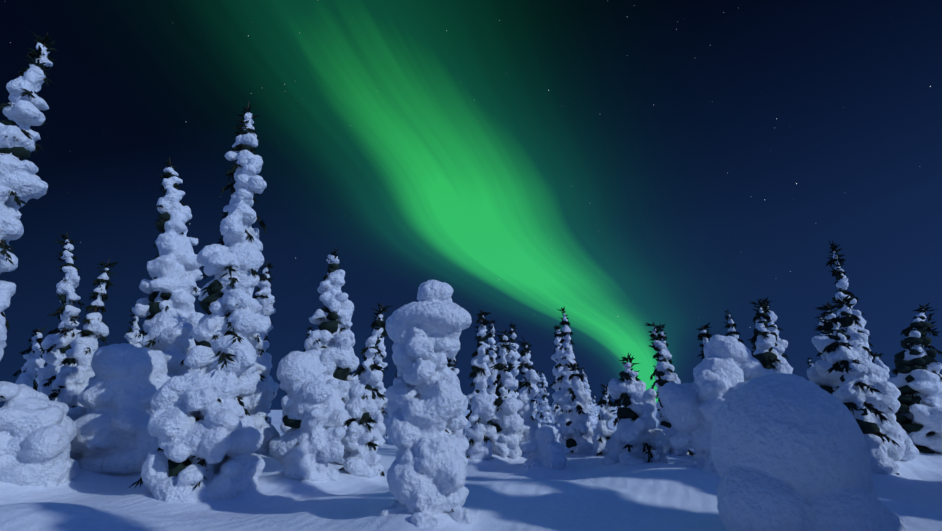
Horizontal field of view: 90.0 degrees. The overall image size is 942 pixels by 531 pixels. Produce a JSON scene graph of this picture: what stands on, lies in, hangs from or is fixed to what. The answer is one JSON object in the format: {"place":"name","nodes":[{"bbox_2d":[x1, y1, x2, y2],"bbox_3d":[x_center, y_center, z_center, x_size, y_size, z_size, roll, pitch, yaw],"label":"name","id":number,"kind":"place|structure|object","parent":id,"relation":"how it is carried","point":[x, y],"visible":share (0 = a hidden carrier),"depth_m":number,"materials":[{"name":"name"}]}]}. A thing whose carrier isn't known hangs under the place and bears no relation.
{"place":"outdoors","nodes":[
{"label":"outdoors","id":0,"kind":"place"},
{"bbox_2d":[0,394,941,530],"bbox_3d":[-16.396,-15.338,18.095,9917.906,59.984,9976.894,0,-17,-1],"label":"ground snow","id":1,"kind":"structure","parent":0,"point":[580,492],"depth_m":7.51,"materials":[{"name":"white snow"}]},
{"bbox_2d":[4,327,46,404],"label":"spruce","id":2,"kind":"object","parent":1,"relation":"on","point":[34,363],"visible":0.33,"depth_m":16.28,"materials":[{"name":"white plant"}]},
{"bbox_2d":[0,30,57,398],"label":"spruce","id":3,"kind":"object","parent":1,"relation":"on","point":[21,183],"visible":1,"depth_m":9.72,"materials":[{"name":"white plant"}]},
{"bbox_2d":[0,381,79,486],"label":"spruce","id":4,"kind":"object","parent":1,"relation":"on","point":[38,431],"visible":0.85,"depth_m":8.69,"materials":[{"name":"white plant"}]},
{"bbox_2d":[37,232,85,400],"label":"spruce","id":5,"kind":"object","parent":1,"relation":"on","point":[55,345],"visible":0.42,"depth_m":15.16,"materials":[{"name":"white plant"}]},
{"bbox_2d":[66,406,86,460],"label":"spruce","id":6,"kind":"object","parent":1,"relation":"on","point":[75,413],"visible":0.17,"depth_m":10.83,"materials":[{"name":"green plant"}]},
{"bbox_2d":[48,259,117,414],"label":"spruce","id":7,"kind":"object","parent":1,"relation":"on","point":[70,384],"visible":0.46,"depth_m":13.17,"materials":[{"name":"white plant"}]},
{"bbox_2d":[70,343,170,474],"bbox_3d":[-7.876,3.469,11.026,2.402,3.281,2.040,0,-17,-1],"label":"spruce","id":8,"kind":"object","parent":1,"relation":"on","point":[113,436],"visible":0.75,"depth_m":10.43,"materials":[{"name":"white plant"}]},
{"bbox_2d":[124,310,143,347],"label":"spruce","id":9,"kind":"object","parent":1,"relation":"on","point":[131,335],"visible":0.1,"depth_m":17.21,"materials":[{"name":"white plant"}]},
{"bbox_2d":[131,157,203,376],"bbox_3d":[-9.140,1.134,14.865,2.946,10.256,2.995,0,-17,-1],"label":"spruce","id":10,"kind":"object","parent":1,"relation":"on","point":[169,313],"visible":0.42,"depth_m":14.43,"materials":[{"name":"white plant"}]},
{"bbox_2d":[129,101,270,502],"bbox_3d":[-4.921,0.488,9.717,2.010,8.942,2.118,0,-17,-1],"label":"spruce","id":11,"kind":"object","parent":1,"relation":"on","point":[204,430],"visible":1,"depth_m":8.74,"materials":[{"name":"white plant"}]},
{"bbox_2d":[234,337,247,401],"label":"spruce","id":12,"kind":"object","parent":1,"relation":"on","point":[235,399],"depth_m":12.31,"materials":[{"name":"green plant"}]},
{"bbox_2d":[244,261,278,423],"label":"spruce","id":13,"kind":"object","parent":1,"relation":"on","point":[261,397],"visible":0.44,"depth_m":15.36,"materials":[{"name":"white plant"}]},
{"bbox_2d":[247,412,279,453],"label":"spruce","id":14,"kind":"object","parent":1,"relation":"on","point":[269,432],"visible":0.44,"depth_m":13.51,"materials":[{"name":"white plant"}]},
{"bbox_2d":[269,349,345,481],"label":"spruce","id":15,"kind":"object","parent":1,"relation":"on","point":[307,446],"visible":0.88,"depth_m":9.56,"materials":[{"name":"white plant"}]},
{"bbox_2d":[304,326,313,351],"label":"spruce","id":16,"kind":"object","parent":1,"relation":"on","point":[309,328],"visible":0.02,"depth_m":31.19,"materials":[{"name":"white plant"}]},
{"bbox_2d":[280,247,359,463],"bbox_3d":[-4.229,2.694,14.372,2.416,7.031,2.756,0,-17,-1],"label":"spruce","id":17,"kind":"object","parent":1,"relation":"on","point":[332,339],"visible":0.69,"depth_m":14.13,"materials":[{"name":"white plant"}]},
{"bbox_2d":[339,302,391,477],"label":"spruce","id":18,"kind":"object","parent":1,"relation":"on","point":[361,441],"visible":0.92,"depth_m":10.87,"materials":[{"name":"white plant"}]},
{"bbox_2d":[371,321,389,443],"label":"spruce","id":19,"kind":"object","parent":1,"relation":"on","point":[381,417],"visible":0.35,"depth_m":22.55,"materials":[{"name":"white plant"}]},
{"bbox_2d":[379,280,474,527],"bbox_3d":[-0.597,1.932,6.728,1.321,3.576,1.283,0,-17,-1],"label":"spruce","id":20,"kind":"object","parent":1,"relation":"on","point":[427,400],"visible":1,"depth_m":6.35,"materials":[{"name":"white plant"}]},
{"bbox_2d":[445,353,465,434],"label":"spruce","id":21,"kind":"object","parent":1,"relation":"on","point":[451,365],"visible":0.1,"depth_m":23.56,"materials":[{"name":"white plant"}]},
{"bbox_2d":[465,309,496,459],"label":"spruce","id":22,"kind":"object","parent":1,"relation":"on","point":[481,400],"visible":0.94,"depth_m":14.60,"materials":[{"name":"white plant"}]},
{"bbox_2d":[480,320,497,425],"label":"spruce","id":23,"kind":"object","parent":1,"relation":"on","point":[491,379],"visible":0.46,"depth_m":23.90,"materials":[{"name":"white plant"}]},
{"bbox_2d":[488,328,524,458],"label":"spruce","id":24,"kind":"object","parent":1,"relation":"on","point":[506,439],"visible":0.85,"depth_m":14.95,"materials":[{"name":"white plant"}]},
{"bbox_2d":[506,322,520,399],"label":"spruce","id":25,"kind":"object","parent":1,"relation":"on","point":[513,357],"visible":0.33,"depth_m":22.69,"materials":[{"name":"white plant"}]},
{"bbox_2d":[515,337,540,441],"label":"spruce","id":26,"kind":"object","parent":1,"relation":"on","point":[529,390],"visible":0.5,"depth_m":16.10,"materials":[{"name":"white plant"}]},
{"bbox_2d":[534,371,542,419],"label":"spruce","id":27,"kind":"object","parent":1,"relation":"on","point":[539,400],"visible":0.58,"depth_m":60.40,"materials":[{"name":"white plant"}]},
{"bbox_2d":[519,422,566,468],"bbox_3d":[1.910,5.042,12.866,1.272,1.469,1.371,0,-17,-1],"label":"snow mound","id":28,"kind":"object","parent":1,"relation":"on","point":[544,447],"visible":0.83,"depth_m":12.50,"materials":[{"name":"white snow"}]},
{"bbox_2d":[538,371,552,424],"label":"spruce","id":29,"kind":"object","parent":1,"relation":"on","point":[546,414],"visible":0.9,"depth_m":52.22,"materials":[{"name":"white plant"}]},
{"bbox_2d":[549,324,563,424],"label":"spruce","id":30,"kind":"object","parent":1,"relation":"on","point":[556,385],"visible":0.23,"depth_m":22.56,"materials":[{"name":"white plant"}]},
{"bbox_2d":[552,307,587,447],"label":"spruce","id":31,"kind":"object","parent":1,"relation":"on","point":[562,396],"visible":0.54,"depth_m":19.30,"materials":[{"name":"white plant"}]},
{"bbox_2d":[560,361,596,454],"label":"spruce","id":32,"kind":"object","parent":1,"relation":"on","point":[577,434],"visible":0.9,"depth_m":14.76,"materials":[{"name":"white plant"}]},
{"bbox_2d":[581,368,597,425],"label":"spruce","id":33,"kind":"object","parent":1,"relation":"on","point":[591,421],"visible":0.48,"depth_m":47.90,"materials":[{"name":"white plant"}]},
{"bbox_2d":[584,372,596,421],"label":"spruce","id":34,"kind":"object","parent":1,"relation":"on","point":[592,410],"visible":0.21,"depth_m":60.90,"materials":[{"name":"white plant"}]},
{"bbox_2d":[592,394,599,420],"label":"spruce","id":35,"kind":"object","parent":1,"relation":"on","point":[594,402],"visible":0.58,"depth_m":68.85,"materials":[{"name":"white plant"}]},
{"bbox_2d":[592,384,616,455],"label":"spruce","id":36,"kind":"object","parent":1,"relation":"on","point":[603,432],"visible":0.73,"depth_m":13.79,"materials":[{"name":"white plant"}]},
{"bbox_2d":[602,351,671,465],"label":"spruce","id":37,"kind":"object","parent":1,"relation":"on","point":[637,438],"visible":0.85,"depth_m":12.06,"materials":[{"name":"white plant"}]},
{"bbox_2d":[654,365,659,423],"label":"spruce","id":38,"kind":"object","parent":1,"relation":"on","point":[656,384],"visible":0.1,"depth_m":54.42,"materials":[{"name":"white plant"}]},
{"bbox_2d":[656,322,680,422],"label":"spruce","id":39,"kind":"object","parent":1,"relation":"on","point":[678,381],"visible":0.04,"depth_m":22.80,"materials":[{"name":"white plant"}]},
{"bbox_2d":[646,322,695,455],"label":"spruce","id":40,"kind":"object","parent":1,"relation":"on","point":[665,373],"visible":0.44,"depth_m":15.66,"materials":[{"name":"white plant"}]},
{"bbox_2d":[697,322,712,359],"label":"spruce","id":41,"kind":"object","parent":1,"relation":"on","point":[704,335],"visible":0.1,"depth_m":15.79,"materials":[{"name":"white plant"}]},
{"bbox_2d":[658,335,774,472],"bbox_3d":[5.597,3.327,10.440,2.398,3.549,2.229,0,-17,-1],"label":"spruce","id":42,"kind":"object","parent":1,"relation":"on","point":[725,368],"visible":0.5,"depth_m":10.35,"materials":[{"name":"plant"}]},
{"bbox_2d":[723,309,743,342],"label":"spruce","id":43,"kind":"object","parent":1,"relation":"on","point":[730,326],"visible":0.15,"depth_m":21.71,"materials":[{"name":"white plant"}]},
{"bbox_2d":[747,298,786,373],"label":"spruce","id":44,"kind":"object","parent":1,"relation":"on","point":[763,339],"visible":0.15,"depth_m":12.52,"materials":[{"name":"white plant"}]},
{"bbox_2d":[758,298,792,373],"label":"spruce","id":45,"kind":"object","parent":1,"relation":"on","point":[781,345],"visible":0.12,"depth_m":18.05,"materials":[{"name":"white plant"}]},
{"bbox_2d":[711,373,907,530],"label":"snow mound","id":46,"kind":"object","parent":1,"relation":"on","point":[789,452],"visible":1,"depth_m":5.20,"materials":[{"name":"snow"}]},
{"bbox_2d":[806,356,813,367],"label":"spruce","id":47,"kind":"object","parent":1,"relation":"on","point":[810,362],"visible":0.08,"depth_m":43.36,"materials":[{"name":"white plant"}]},
{"bbox_2d":[815,314,824,334],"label":"spruce","id":48,"kind":"object","parent":1,"relation":"on","point":[820,323],"visible":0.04,"depth_m":25.28,"materials":[{"name":"white plant"}]},
{"bbox_2d":[811,326,831,359],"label":"spruce","id":49,"kind":"object","parent":1,"relation":"on","point":[816,338],"visible":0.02,"depth_m":13.40,"materials":[{"name":"white plant"}]},
{"bbox_2d":[826,240,873,346],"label":"spruce","id":50,"kind":"object","parent":1,"relation":"on","point":[841,283],"visible":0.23,"depth_m":14.70,"materials":[{"name":"white plant"}]},
{"bbox_2d":[815,302,899,474],"bbox_3d":[8.726,2.822,10.799,1.128,4.146,1.044,0,-17,-1],"label":"spruce","id":51,"kind":"object","parent":1,"relation":"on","point":[855,391],"visible":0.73,"depth_m":10.58,"materials":[{"name":"white plant"}]},
{"bbox_2d":[807,293,918,466],"bbox_3d":[9.487,2.965,11.897,2.070,4.728,2.214,-15,-22,39],"label":"spruce","id":52,"kind":"object","parent":1,"relation":"on","point":[888,404],"visible":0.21,"depth_m":11.52,"materials":[{"name":"white plant"}]},
{"bbox_2d":[872,352,889,378],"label":"spruce","id":53,"kind":"object","parent":1,"relation":"on","point":[878,361],"visible":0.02,"depth_m":18.33,"materials":[{"name":"white plant"}]},
{"bbox_2d":[887,303,941,453],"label":"spruce","id":54,"kind":"object","parent":1,"relation":"on","point":[917,381],"visible":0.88,"depth_m":13.93,"materials":[{"name":"white plant"}]},
{"bbox_2d":[0,0,941,409],"label":"sky","id":55,"kind":"structure","parent":0,"point":[623,166],"materials":[{"name":"blue"}]}
]}

